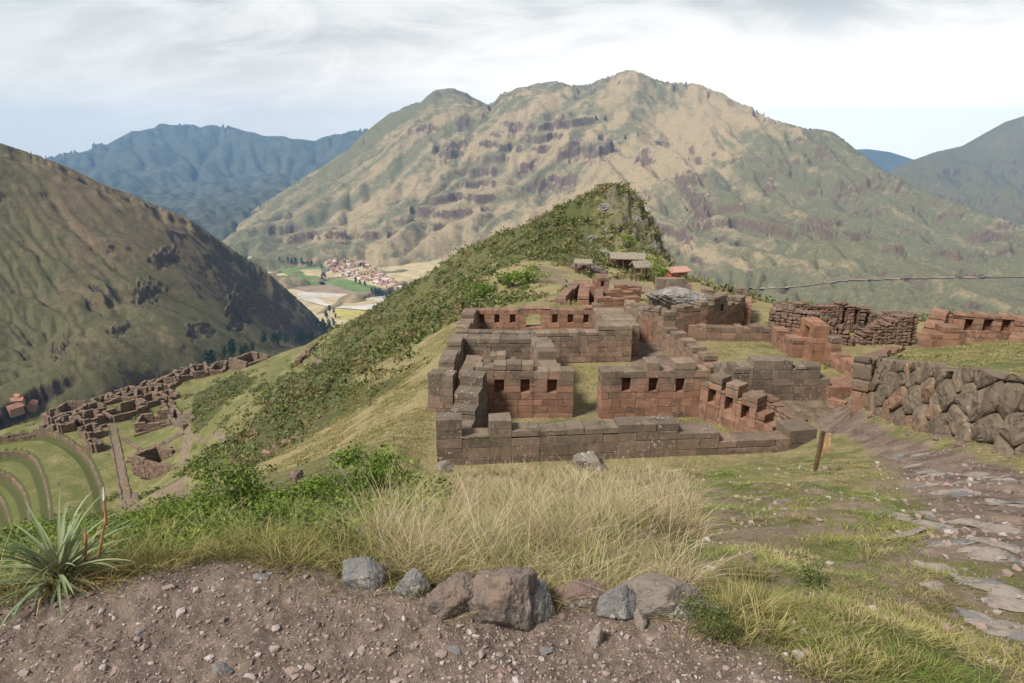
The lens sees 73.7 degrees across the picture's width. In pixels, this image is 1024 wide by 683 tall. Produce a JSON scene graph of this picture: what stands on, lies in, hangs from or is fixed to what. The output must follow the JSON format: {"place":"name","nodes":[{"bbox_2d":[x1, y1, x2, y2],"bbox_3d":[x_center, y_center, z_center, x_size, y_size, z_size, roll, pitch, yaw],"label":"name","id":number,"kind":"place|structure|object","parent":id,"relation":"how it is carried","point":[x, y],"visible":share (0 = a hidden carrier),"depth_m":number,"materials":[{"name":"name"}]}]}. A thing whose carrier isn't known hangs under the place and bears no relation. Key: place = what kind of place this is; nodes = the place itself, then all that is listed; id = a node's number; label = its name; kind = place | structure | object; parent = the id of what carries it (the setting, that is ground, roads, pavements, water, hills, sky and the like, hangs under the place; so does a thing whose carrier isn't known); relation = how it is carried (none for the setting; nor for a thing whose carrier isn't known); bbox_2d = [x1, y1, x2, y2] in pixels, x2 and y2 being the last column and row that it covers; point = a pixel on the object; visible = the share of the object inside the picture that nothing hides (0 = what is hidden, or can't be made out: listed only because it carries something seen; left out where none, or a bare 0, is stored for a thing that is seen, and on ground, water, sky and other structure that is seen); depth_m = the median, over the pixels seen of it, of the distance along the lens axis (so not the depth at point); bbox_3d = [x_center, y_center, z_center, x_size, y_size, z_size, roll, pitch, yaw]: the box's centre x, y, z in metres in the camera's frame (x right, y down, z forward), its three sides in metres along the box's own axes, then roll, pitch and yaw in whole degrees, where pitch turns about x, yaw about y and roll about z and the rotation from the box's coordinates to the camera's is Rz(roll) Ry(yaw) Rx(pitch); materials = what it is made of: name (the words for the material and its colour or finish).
{"place":"outdoors","nodes":[
{"label":"outdoors","id":0,"kind":"place"},
{"bbox_2d":[0,143,327,429],"bbox_3d":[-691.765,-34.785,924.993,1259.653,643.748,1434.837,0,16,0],"label":"hillside","id":1,"kind":"structure","parent":0,"point":[104,289],"depth_m":752.04,"materials":[{"name":"plant"}]},
{"bbox_2d":[5,402,24,417],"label":"farmhouse","id":2,"kind":"object","parent":1,"relation":"on","point":[15,409],"visible":1,"depth_m":471.75,"materials":[{"name":"tile"}]},
{"bbox_2d":[47,123,367,241],"bbox_3d":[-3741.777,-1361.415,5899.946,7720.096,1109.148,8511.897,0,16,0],"label":"distant mountain","id":3,"kind":"structure","parent":0,"point":[221,183],"depth_m":6562.65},
{"bbox_2d":[277,266,325,275],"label":"field","id":4,"kind":"structure","parent":0,"point":[287,271],"depth_m":2217.43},
{"bbox_2d":[294,284,356,293],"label":"field","id":5,"kind":"structure","parent":0,"point":[329,288],"depth_m":1915.06,"materials":[{"name":"soil"}]},
{"bbox_2d":[301,268,368,280],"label":"field","id":6,"kind":"structure","parent":0,"point":[317,272],"depth_m":2148.85,"materials":[{"name":"soil"}]},
{"bbox_2d":[296,291,385,309],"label":"field","id":7,"kind":"structure","parent":0,"point":[312,297],"depth_m":1804.53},
{"bbox_2d":[247,256,443,325],"bbox_3d":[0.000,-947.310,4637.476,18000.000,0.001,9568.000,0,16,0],"label":"valley floor","id":8,"kind":"structure","parent":0,"point":[417,270],"depth_m":2121.34,"materials":[{"name":"soil"}]},
{"bbox_2d":[318,297,377,305],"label":"field","id":9,"kind":"structure","parent":0,"point":[330,300],"depth_m":1769.24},
{"bbox_2d":[335,308,367,319],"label":"field","id":10,"kind":"structure","parent":0,"point":[349,314],"depth_m":1646.87,"materials":[{"name":"plant"}]},
{"bbox_2d":[319,279,387,295],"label":"field","id":11,"kind":"structure","parent":0,"point":[350,285],"depth_m":1969.67,"materials":[{"name":"plant"}]},
{"bbox_2d":[0,503,841,682],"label":"fringe grass","id":12,"kind":"structure","parent":0,"point":[310,555],"depth_m":2.75,"materials":[{"name":"plant"}]},
{"bbox_2d":[0,182,1023,682],"bbox_3d":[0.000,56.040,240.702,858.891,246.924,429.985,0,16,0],"label":"ground","id":13,"kind":"structure","parent":0,"point":[856,438],"depth_m":5.05,"materials":[{"name":"plant"}]},
{"bbox_2d":[0,472,30,524],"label":"terrace wall","id":14,"kind":"structure","parent":13,"relation":"on","point":[11,479],"depth_m":159.30,"materials":[{"name":"stone"}]},
{"bbox_2d":[0,451,51,519],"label":"terrace wall","id":15,"kind":"structure","parent":13,"relation":"on","point":[23,454],"depth_m":166.49,"materials":[{"name":"stone"}]},
{"bbox_2d":[2,424,55,441],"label":"boundary wall","id":16,"kind":"structure","parent":13,"relation":"on","point":[41,430],"depth_m":174.35,"materials":[{"name":"stone"}]},
{"bbox_2d":[0,432,103,512],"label":"terrace wall","id":17,"kind":"structure","parent":13,"relation":"on","point":[73,445],"depth_m":167.66,"materials":[{"name":"stone"}]},
{"bbox_2d":[42,408,62,424],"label":"ruined house","id":18,"kind":"structure","parent":13,"relation":"on","point":[54,413],"depth_m":179.73,"materials":[{"name":"stone"}]},
{"bbox_2d":[54,414,76,434],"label":"ruined house","id":19,"kind":"structure","parent":13,"relation":"on","point":[62,428],"depth_m":173.71,"materials":[{"name":"stone"}]},
{"bbox_2d":[49,400,88,414],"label":"ruined house","id":20,"kind":"structure","parent":13,"relation":"on","point":[66,406],"depth_m":194.81,"materials":[{"name":"stone"}]},
{"bbox_2d":[0,488,138,626],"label":"agave","id":21,"kind":"object","parent":13,"relation":"on","point":[41,562],"visible":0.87,"depth_m":2.64,"materials":[{"name":"green plant"}]},
{"bbox_2d":[73,408,104,426],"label":"ruined house","id":22,"kind":"structure","parent":13,"relation":"on","point":[94,415],"depth_m":179.75,"materials":[{"name":"stone"}]},
{"bbox_2d":[77,422,103,439],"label":"ruined house","id":23,"kind":"structure","parent":13,"relation":"on","point":[93,429],"depth_m":171.06,"materials":[{"name":"stone"}]},
{"bbox_2d":[78,401,106,416],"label":"ruined house","id":24,"kind":"structure","parent":13,"relation":"on","point":[99,406],"depth_m":188.55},
{"bbox_2d":[82,438,105,452],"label":"ruined house","id":25,"kind":"structure","parent":13,"relation":"on","point":[92,445],"depth_m":162.65,"materials":[{"name":"stone"}]},
{"bbox_2d":[107,427,126,510],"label":"lane wall","id":26,"kind":"structure","parent":13,"relation":"on","point":[123,503],"depth_m":148.39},
{"bbox_2d":[102,399,148,422],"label":"ruined house","id":27,"kind":"structure","parent":13,"relation":"on","point":[128,407],"depth_m":186.54,"materials":[{"name":"stone"}]},
{"bbox_2d":[115,427,138,504],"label":"lane wall","id":28,"kind":"structure","parent":13,"relation":"on","point":[134,497],"depth_m":145.22,"materials":[{"name":"stone"}]},
{"bbox_2d":[136,391,163,408],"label":"ruined house","id":29,"kind":"structure","parent":13,"relation":"on","point":[155,397],"depth_m":194.72,"materials":[{"name":"stone"}]},
{"bbox_2d":[134,408,175,432],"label":"ruined house","id":30,"kind":"structure","parent":13,"relation":"on","point":[145,422],"depth_m":179.67,"materials":[{"name":"stone"}]},
{"bbox_2d":[129,445,181,479],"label":"ruined house","id":31,"kind":"structure","parent":13,"relation":"on","point":[145,464],"depth_m":143.66,"materials":[{"name":"stone"}]},
{"bbox_2d":[134,502,194,531],"bbox_3d":[-2.571,1.364,5.118,0.355,0.408,0.523,9,19,29],"label":"bush","id":32,"kind":"object","parent":13,"relation":"on","point":[160,514],"visible":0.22,"depth_m":5.04,"materials":[{"name":"green plant"}]},
{"bbox_2d":[158,389,179,401],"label":"ruined house","id":33,"kind":"structure","parent":13,"relation":"on","point":[167,395],"depth_m":197.29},
{"bbox_2d":[161,400,186,430],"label":"boundary wall","id":34,"kind":"structure","parent":13,"relation":"on","point":[181,423],"depth_m":164.31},
{"bbox_2d":[163,367,189,383],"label":"ruined house","id":35,"kind":"structure","parent":13,"relation":"on","point":[170,379],"depth_m":212.06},
{"bbox_2d":[169,399,195,421],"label":"boundary wall","id":36,"kind":"structure","parent":13,"relation":"on","point":[185,415],"depth_m":171.72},
{"bbox_2d":[189,361,209,379],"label":"ruined house","id":37,"kind":"structure","parent":13,"relation":"on","point":[201,371],"depth_m":215.37,"materials":[{"name":"stone"}]},
{"bbox_2d":[135,448,273,519],"bbox_3d":[-5.769,2.742,12.517,2.312,1.003,2.017,0,16,0],"label":"bush","id":38,"kind":"object","parent":13,"relation":"on","point":[242,482],"visible":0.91,"depth_m":12.70,"materials":[{"name":"green plant"}]},
{"bbox_2d":[208,360,228,375],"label":"ruined house","id":39,"kind":"structure","parent":13,"relation":"on","point":[213,367],"depth_m":219.73,"materials":[{"name":"stone"}]},
{"bbox_2d":[212,661,232,674],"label":"stone","id":40,"kind":"object","parent":13,"relation":"on","point":[219,668],"visible":1,"depth_m":2.18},
{"bbox_2d":[0,462,462,576],"bbox_3d":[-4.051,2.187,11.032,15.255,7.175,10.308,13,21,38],"label":"undergrowth","id":41,"kind":"object","parent":13,"relation":"on","point":[211,524],"visible":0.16,"depth_m":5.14,"materials":[{"name":"green plant"}]},
{"bbox_2d":[229,351,269,369],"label":"ruined house","id":42,"kind":"structure","parent":13,"relation":"on","point":[246,360],"depth_m":217.33,"materials":[{"name":"stone"}]},
{"bbox_2d":[235,485,294,526],"bbox_3d":[-1.347,0.977,3.770,0.299,0.277,0.370,0,16,0],"label":"bush","id":43,"kind":"object","parent":13,"relation":"on","point":[280,494],"visible":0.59,"depth_m":3.81,"materials":[{"name":"green plant"}]},
{"bbox_2d":[234,427,315,474],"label":"edge wall","id":44,"kind":"structure","parent":13,"relation":"on","point":[283,441],"depth_m":37.21,"materials":[{"name":"stone"}]},
{"bbox_2d":[287,472,369,506],"bbox_3d":[-2.260,1.825,8.275,0.907,0.650,0.847,13,21,38],"label":"bush","id":45,"kind":"object","parent":13,"relation":"on","point":[312,486],"visible":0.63,"depth_m":8.16,"materials":[{"name":"green plant"}]},
{"bbox_2d":[0,460,687,608],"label":"meadow grass","id":46,"kind":"structure","parent":13,"relation":"on","point":[111,562],"depth_m":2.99,"materials":[{"name":"plant"}]},
{"bbox_2d":[266,355,435,471],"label":"short grass","id":47,"kind":"structure","parent":13,"relation":"on","point":[328,441],"depth_m":31.35,"materials":[{"name":"plant"}]},
{"bbox_2d":[341,556,386,590],"bbox_3d":[-0.566,0.903,2.622,0.173,0.170,0.089,3,17,9],"label":"rock","id":48,"kind":"object","parent":13,"relation":"on","point":[368,580],"visible":0.94,"depth_m":2.59,"materials":[{"name":"stone"}]},
{"bbox_2d":[326,437,457,506],"bbox_3d":[-1.569,1.734,8.498,1.288,1.063,2.208,-10,19,-30],"label":"bush","id":49,"kind":"object","parent":13,"relation":"on","point":[381,467],"visible":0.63,"depth_m":8.41,"materials":[{"name":"green plant"}]},
{"bbox_2d":[394,568,430,596],"bbox_3d":[-0.370,0.918,2.559,0.133,0.143,0.084,5,17,16],"label":"rock","id":50,"kind":"object","parent":13,"relation":"on","point":[410,581],"visible":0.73,"depth_m":2.53,"materials":[{"name":"stone"}]},
{"bbox_2d":[0,556,852,682],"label":"gravel","id":51,"kind":"structure","parent":13,"relation":"on","point":[473,632],"depth_m":2.31,"materials":[{"name":"soil"}]},
{"bbox_2d":[589,623,602,646],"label":"rock","id":52,"kind":"object","parent":51,"relation":"on","point":[595,635],"visible":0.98,"depth_m":2.33,"materials":[{"name":"stone"}]},
{"bbox_2d":[435,460,454,473],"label":"rock","id":53,"kind":"object","parent":13,"relation":"on","point":[446,464],"visible":0.68,"depth_m":20.46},
{"bbox_2d":[424,571,475,619],"bbox_3d":[-0.197,0.940,2.489,0.239,0.206,0.173,0,16,0],"label":"rock","id":54,"kind":"object","parent":13,"relation":"on","point":[456,588],"visible":0.62,"depth_m":2.42,"materials":[{"name":"stone"}]},
{"bbox_2d":[460,281,495,300],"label":"bush","id":55,"kind":"object","parent":13,"relation":"on","point":[483,289],"visible":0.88,"depth_m":68.59,"materials":[{"name":"green plant"}]},
{"bbox_2d":[428,336,560,412],"bbox_3d":[-0.641,1.528,29.976,5.462,2.828,7.181,0,16,0],"label":"roofless room","id":56,"kind":"object","parent":13,"relation":"on","point":[443,380],"visible":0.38,"depth_m":28.96,"materials":[{"name":"stone"}]},
{"bbox_2d":[466,565,537,631],"bbox_3d":[-0.033,0.943,2.464,0.260,0.335,0.240,0,16,0],"label":"rock","id":57,"kind":"object","parent":13,"relation":"on","point":[504,593],"visible":0.77,"depth_m":2.37,"materials":[{"name":"stone"}]},
{"bbox_2d":[0,181,1023,533],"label":"scrub","id":58,"kind":"object","parent":13,"relation":"on","point":[378,353],"visible":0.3,"depth_m":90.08,"materials":[{"name":"green plant"}]},
{"bbox_2d":[495,269,536,289],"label":"bush","id":59,"kind":"object","parent":13,"relation":"on","point":[512,277],"visible":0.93,"depth_m":67.05,"materials":[{"name":"green plant"}]},
{"bbox_2d":[281,424,783,615],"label":"dry grass","id":60,"kind":"structure","parent":13,"relation":"on","point":[687,510],"depth_m":4.13,"materials":[{"name":"plant"}]},
{"bbox_2d":[514,262,554,281],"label":"bush","id":61,"kind":"object","parent":13,"relation":"on","point":[532,269],"visible":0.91,"depth_m":67.40,"materials":[{"name":"green plant"}]},
{"bbox_2d":[530,577,554,622],"bbox_3d":[0.076,0.959,2.459,0.162,0.239,0.100,0,16,0],"label":"rock","id":62,"kind":"object","parent":13,"relation":"on","point":[539,593],"visible":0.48,"depth_m":2.42,"materials":[{"name":"stone"}]},
{"bbox_2d":[450,302,639,362],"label":"roofless building","id":63,"kind":"structure","parent":13,"relation":"on","point":[596,332],"depth_m":33.59,"materials":[{"name":"stone"}]},
{"bbox_2d":[554,280,589,305],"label":"enclosure","id":64,"kind":"object","parent":13,"relation":"on","point":[576,289],"visible":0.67,"depth_m":48.32,"materials":[{"name":"stone"}]},
{"bbox_2d":[550,578,607,609],"bbox_3d":[0.248,0.944,2.540,0.246,0.156,0.121,0,16,0],"label":"rock","id":65,"kind":"object","parent":13,"relation":"on","point":[575,591],"visible":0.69,"depth_m":2.49,"materials":[{"name":"stone"}]},
{"bbox_2d":[574,259,592,275],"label":"kiosk","id":66,"kind":"object","parent":13,"relation":"on","point":[582,261],"visible":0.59,"depth_m":82.08,"materials":[{"name":"brown wood"}]},
{"bbox_2d":[570,262,608,273],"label":"rock outcrop","id":67,"kind":"object","parent":13,"relation":"on","point":[596,269],"visible":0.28,"depth_m":83.89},
{"bbox_2d":[572,451,607,474],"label":"rock","id":68,"kind":"object","parent":13,"relation":"on","point":[583,457],"visible":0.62,"depth_m":17.30,"materials":[{"name":"stone"}]},
{"bbox_2d":[584,273,608,301],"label":"stone hut","id":69,"kind":"object","parent":13,"relation":"on","point":[600,281],"visible":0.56,"depth_m":51.04,"materials":[{"name":"stone"}]},
{"bbox_2d":[596,583,637,619],"bbox_3d":[0.378,0.947,2.454,0.154,0.143,0.081,0,16,0],"label":"rock","id":70,"kind":"object","parent":13,"relation":"on","point":[609,602],"visible":0.9,"depth_m":2.44,"materials":[{"name":"stone"}]},
{"bbox_2d":[594,283,641,307],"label":"enclosure","id":71,"kind":"object","parent":13,"relation":"on","point":[617,295],"visible":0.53,"depth_m":49.01,"materials":[{"name":"red stone"}]},
{"bbox_2d":[436,357,816,464],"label":"roofless building","id":72,"kind":"structure","parent":13,"relation":"on","point":[648,403],"depth_m":24.20,"materials":[{"name":"stone"}]},
{"bbox_2d":[610,252,645,273],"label":"open shelter","id":73,"kind":"object","parent":13,"relation":"on","point":[620,257],"visible":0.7,"depth_m":88.01,"materials":[{"name":"brown wood"}]},
{"bbox_2d":[634,608,646,630],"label":"rock","id":74,"kind":"object","parent":13,"relation":"on","point":[640,619],"visible":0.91,"depth_m":2.38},
{"bbox_2d":[629,260,652,281],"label":"kiosk","id":75,"kind":"object","parent":13,"relation":"on","point":[639,264],"visible":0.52,"depth_m":65.18,"materials":[{"name":"brown wood"}]},
{"bbox_2d":[647,257,672,283],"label":"bush","id":76,"kind":"object","parent":13,"relation":"on","point":[660,270],"visible":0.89,"depth_m":59.41,"materials":[{"name":"green plant"}]},
{"bbox_2d":[618,573,719,619],"bbox_3d":[0.560,0.951,2.516,0.419,0.203,0.191,0,16,0],"label":"rock","id":77,"kind":"object","parent":13,"relation":"on","point":[658,594],"visible":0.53,"depth_m":2.45,"materials":[{"name":"stone"}]},
{"bbox_2d":[316,302,1023,472],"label":"short grass","id":78,"kind":"structure","parent":13,"relation":"on","point":[978,351],"depth_m":25.85,"materials":[{"name":"plant"}]},
{"bbox_2d":[662,266,691,276],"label":"red hut","id":79,"kind":"object","parent":13,"relation":"on","point":[681,270],"visible":0.46,"depth_m":82.29,"materials":[{"name":"paint"}]},
{"bbox_2d":[645,286,709,307],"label":"boulder","id":80,"kind":"object","parent":13,"relation":"on","point":[668,297],"visible":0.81,"depth_m":41.57,"materials":[{"name":"stone"}]},
{"bbox_2d":[624,277,751,342],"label":"round tower","id":81,"kind":"structure","parent":13,"relation":"on","point":[719,308],"depth_m":38.28,"materials":[{"name":"stone"}]},
{"bbox_2d":[674,586,737,644],"bbox_3d":[0.678,0.955,2.356,0.221,0.181,0.224,-12,20,-34],"label":"bush","id":82,"kind":"object","parent":13,"relation":"on","point":[716,617],"visible":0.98,"depth_m":2.33,"materials":[{"name":"green plant"}]},
{"bbox_2d":[656,310,830,400],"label":"walled courtyard","id":83,"kind":"structure","parent":13,"relation":"on","point":[783,377],"depth_m":32.93,"materials":[{"name":"stone"}]},
{"bbox_2d":[756,390,807,421],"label":"rubble wall","id":84,"kind":"structure","parent":13,"relation":"on","point":[775,404],"depth_m":26.29,"materials":[{"name":"stone"}]},
{"bbox_2d":[546,368,1023,682],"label":"short grass","id":85,"kind":"structure","parent":13,"relation":"on","point":[936,636],"depth_m":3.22,"materials":[{"name":"plant"}]},
{"bbox_2d":[792,559,831,590],"bbox_3d":[1.468,1.167,3.340,0.182,0.153,0.228,0,16,0],"label":"bush","id":86,"kind":"object","parent":13,"relation":"on","point":[809,577],"visible":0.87,"depth_m":3.34,"materials":[{"name":"green plant"}]},
{"bbox_2d":[813,431,830,471],"bbox_3d":[6.306,2.341,13.920,0.286,1.128,0.076,2,17,6],"label":"sign post","id":87,"kind":"object","parent":13,"relation":"on","point":[825,449],"visible":0.79,"depth_m":13.84,"materials":[{"name":"brown wood"}]},
{"bbox_2d":[633,448,1023,672],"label":"gravel","id":88,"kind":"structure","parent":13,"relation":"on","point":[1005,572],"depth_m":5.26,"materials":[{"name":"gravel"}]},
{"bbox_2d":[826,397,847,407],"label":"kerb wall","id":89,"kind":"structure","parent":13,"relation":"on","point":[833,402],"depth_m":27.24,"materials":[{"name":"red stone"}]},
{"bbox_2d":[823,333,853,376],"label":"ruined wall","id":90,"kind":"structure","parent":13,"relation":"on","point":[841,362],"depth_m":32.46,"materials":[{"name":"red stone"}]},
{"bbox_2d":[826,376,851,400],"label":"stone platform","id":91,"kind":"structure","parent":13,"relation":"on","point":[838,387],"depth_m":28.05,"materials":[{"name":"stone"}]},
{"bbox_2d":[768,300,919,346],"bbox_3d":[18.194,-0.651,38.236,7.718,2.768,4.400,0,16,0],"label":"fieldstone enclosure","id":92,"kind":"object","parent":13,"relation":"on","point":[865,325],"visible":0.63,"depth_m":37.40,"materials":[{"name":"stone"}]},
{"bbox_2d":[668,493,1023,682],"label":"tussock grass","id":93,"kind":"structure","parent":13,"relation":"on","point":[743,605],"depth_m":2.52,"materials":[{"name":"plant"}]},
{"bbox_2d":[911,519,953,528],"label":"paving stone","id":94,"kind":"object","parent":13,"relation":"on","point":[928,523],"visible":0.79,"depth_m":5.52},
{"bbox_2d":[909,562,958,574],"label":"paving stone","id":95,"kind":"object","parent":13,"relation":"on","point":[941,565],"visible":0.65,"depth_m":3.83,"materials":[{"name":"stone"}]},
{"bbox_2d":[850,343,1023,457],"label":"retaining wall","id":96,"kind":"structure","parent":13,"relation":"on","point":[983,406],"depth_m":17.45,"materials":[{"name":"stone"}]},
{"bbox_2d":[916,308,1023,348],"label":"roofless building","id":97,"kind":"structure","parent":13,"relation":"on","point":[943,327],"depth_m":29.32,"materials":[{"name":"red stone"}]},
{"bbox_2d":[963,610,996,625],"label":"paving stone","id":98,"kind":"object","parent":13,"relation":"on","point":[972,621],"visible":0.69,"depth_m":3.28,"materials":[{"name":"stone"}]},
{"bbox_2d":[963,582,997,591],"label":"paving stone","id":99,"kind":"object","parent":13,"relation":"on","point":[985,587],"visible":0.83,"depth_m":3.59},
{"bbox_2d":[967,546,1014,561],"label":"paving stone","id":100,"kind":"object","parent":13,"relation":"on","point":[988,554],"visible":0.96,"depth_m":3.99,"materials":[{"name":"stone"}]},
{"bbox_2d":[981,524,1021,533],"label":"paving stone","id":101,"kind":"object","parent":13,"relation":"on","point":[991,528],"visible":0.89,"depth_m":5.40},
{"bbox_2d":[980,594,1023,609],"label":"paving stone","id":102,"kind":"object","parent":13,"relation":"on","point":[991,600],"visible":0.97,"depth_m":3.44,"materials":[{"name":"stone"}]},
{"bbox_2d":[982,628,1023,636],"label":"paving stone","id":103,"kind":"object","parent":13,"relation":"on","point":[1001,632],"visible":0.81,"depth_m":3.13,"materials":[{"name":"stone"}]},
{"bbox_2d":[987,584,1023,598],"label":"paving stone","id":104,"kind":"object","parent":13,"relation":"on","point":[1005,590],"visible":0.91,"depth_m":3.53,"materials":[{"name":"stone"}]},
{"bbox_2d":[0,0,1023,159],"label":"sky","id":105,"kind":"structure","parent":0,"point":[912,79],"materials":[{"name":"white"}]},
{"bbox_2d":[223,70,1023,320],"bbox_3d":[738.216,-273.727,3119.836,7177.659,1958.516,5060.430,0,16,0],"label":"mountain","id":106,"kind":"structure","parent":0,"point":[733,192],"depth_m":2664.68,"materials":[{"name":"plant"}]},
{"bbox_2d":[726,276,1023,289],"bbox_3d":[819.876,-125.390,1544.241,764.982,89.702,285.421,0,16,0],"label":"road","id":107,"kind":"structure","parent":0,"point":[885,278],"depth_m":1461.81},
{"bbox_2d":[856,149,913,171],"bbox_3d":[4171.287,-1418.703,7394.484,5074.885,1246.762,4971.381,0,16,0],"label":"distant ridge","id":108,"kind":"structure","parent":0,"point":[886,161],"depth_m":8181.90,"materials":[{"name":"blue"}]},
{"bbox_2d":[887,116,1023,224],"bbox_3d":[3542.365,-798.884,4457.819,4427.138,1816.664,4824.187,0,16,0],"label":"mountain","id":109,"kind":"structure","parent":0,"point":[983,173],"depth_m":4462.36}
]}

